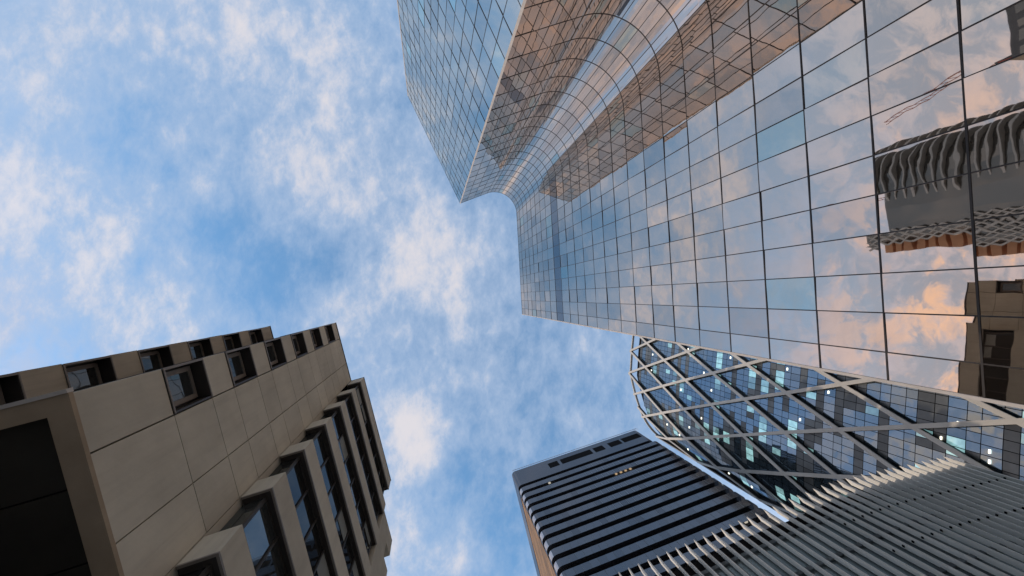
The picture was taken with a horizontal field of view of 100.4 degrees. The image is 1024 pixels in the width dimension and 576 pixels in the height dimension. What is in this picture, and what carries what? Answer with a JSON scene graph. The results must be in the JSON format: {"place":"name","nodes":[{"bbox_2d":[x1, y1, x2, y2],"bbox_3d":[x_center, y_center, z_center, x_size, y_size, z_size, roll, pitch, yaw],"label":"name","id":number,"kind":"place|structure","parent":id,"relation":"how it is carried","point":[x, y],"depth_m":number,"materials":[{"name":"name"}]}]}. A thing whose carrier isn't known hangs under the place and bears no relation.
{"place":"outdoors","nodes":[
{"label":"outdoors","id":0,"kind":"place"},
{"bbox_2d":[0,323,391,575],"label":"concrete building","id":1,"kind":"structure","parent":0,"point":[257,452],"depth_m":10.62,"materials":[{"name":"concrete"}]},
{"bbox_2d":[0,372,26,404],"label":"window","id":2,"kind":"structure","parent":1,"relation":"in","point":[11,385],"depth_m":10.14,"materials":[{"name":"black glass"}]},
{"bbox_2d":[62,355,117,390],"bbox_3d":[-12.198,3.016,12.293,0.450,1.760,1.870,-14,-89,-11],"label":"window","id":3,"kind":"structure","parent":1,"relation":"in","point":[102,369],"depth_m":12.63,"materials":[{"name":"black glass"}]},
{"bbox_2d":[137,345,174,372],"bbox_3d":[-12.762,3.080,15.238,0.450,1.760,1.870,-14,-89,-11],"label":"window","id":4,"kind":"structure","parent":1,"relation":"in","point":[161,357],"depth_m":15.68,"materials":[{"name":"black glass"}]},
{"bbox_2d":[147,358,212,413],"bbox_3d":[-8.156,2.413,10.519,0.410,1.730,1.080,-14,-89,-11],"label":"window","id":5,"kind":"structure","parent":1,"relation":"in","point":[187,384],"depth_m":10.87,"materials":[{"name":"black glass"}]},
{"bbox_2d":[187,337,213,359],"bbox_3d":[-13.327,3.144,18.184,0.450,1.760,1.870,-14,-89,-11],"label":"window","id":6,"kind":"structure","parent":1,"relation":"in","point":[202,348],"depth_m":18.74,"materials":[{"name":"black glass"}]},
{"bbox_2d":[175,551,226,575],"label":"ribbon window","id":7,"kind":"structure","parent":1,"relation":"in","point":[212,564],"depth_m":8.63,"materials":[{"name":"black glass"}]},
{"bbox_2d":[222,332,242,350],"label":"window","id":8,"kind":"structure","parent":1,"relation":"in","point":[233,341],"depth_m":21.70,"materials":[{"name":"black glass"}]},
{"bbox_2d":[224,345,257,386],"bbox_3d":[-8.724,2.477,13.484,0.410,1.730,1.080,-14,-89,-11],"label":"window","id":9,"kind":"structure","parent":1,"relation":"in","point":[240,361],"depth_m":13.99,"materials":[{"name":"black glass"}]},
{"bbox_2d":[248,328,263,343],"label":"window","id":10,"kind":"structure","parent":1,"relation":"in","point":[256,335],"depth_m":24.67,"materials":[{"name":"black glass"}]},
{"bbox_2d":[219,487,296,575],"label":"ribbon window","id":11,"kind":"structure","parent":1,"relation":"in","point":[259,515],"depth_m":11.22,"materials":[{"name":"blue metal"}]},
{"bbox_2d":[256,337,287,369],"bbox_3d":[-9.293,2.542,16.450,0.410,1.730,1.080,-14,-89,-11],"label":"window","id":12,"kind":"structure","parent":1,"relation":"in","point":[274,348],"depth_m":17.06,"materials":[{"name":"black glass"}]},
{"bbox_2d":[290,331,307,357],"bbox_3d":[-9.861,2.607,19.415,0.410,1.730,1.080,-14,-89,-11],"label":"window","id":13,"kind":"structure","parent":1,"relation":"in","point":[298,341],"depth_m":20.17,"materials":[{"name":"black glass"}]},
{"bbox_2d":[269,449,337,575],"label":"ribbon window","id":14,"kind":"structure","parent":1,"relation":"in","point":[296,467],"depth_m":14.26,"materials":[{"name":"black glass"}]},
{"bbox_2d":[305,327,323,349],"bbox_3d":[-10.429,2.671,22.381,0.410,1.730,1.080,-14,-89,-11],"label":"window","id":15,"kind":"structure","parent":1,"relation":"in","point":[315,333],"depth_m":23.16,"materials":[{"name":"black glass"}]},
{"bbox_2d":[320,324,335,342],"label":"window","id":16,"kind":"structure","parent":1,"relation":"in","point":[328,328],"depth_m":26.13,"materials":[{"name":"black glass"}]},
{"bbox_2d":[299,424,365,575],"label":"ribbon window","id":17,"kind":"structure","parent":1,"relation":"in","point":[319,434],"depth_m":17.32,"materials":[{"name":"black glass"}]},
{"bbox_2d":[320,405,376,556],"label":"ribbon window","id":18,"kind":"structure","parent":1,"relation":"in","point":[336,413],"depth_m":20.36,"materials":[{"name":"black glass"}]},
{"bbox_2d":[335,392,383,519],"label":"ribbon window","id":19,"kind":"structure","parent":1,"relation":"in","point":[348,397],"depth_m":23.36,"materials":[{"name":"black glass"}]},
{"bbox_2d":[347,381,388,493],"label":"ribbon window","id":20,"kind":"structure","parent":1,"relation":"in","point":[359,390],"depth_m":26.35,"materials":[{"name":"brown metal"}]},
{"bbox_2d":[0,0,788,575],"label":"sky","id":21,"kind":"structure","parent":0,"point":[172,171],"materials":[{"name":"blue"}]},
{"bbox_2d":[512,429,779,575],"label":"banded tower","id":22,"kind":"structure","parent":0,"point":[622,504],"depth_m":89.62,"materials":[{"name":"grey metal"}]},
{"bbox_2d":[397,0,1023,408],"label":"glass tower","id":23,"kind":"structure","parent":0,"point":[833,186],"depth_m":26.66,"materials":[{"name":"glass"}]},
{"bbox_2d":[618,456,1023,575],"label":"finned building","id":24,"kind":"structure","parent":0,"point":[951,517],"depth_m":29.15,"materials":[{"name":"grey metal"}]},
{"bbox_2d":[628,335,1023,517],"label":"diagrid tower","id":25,"kind":"structure","parent":0,"point":[770,434],"depth_m":87.11,"materials":[{"name":"glass"}]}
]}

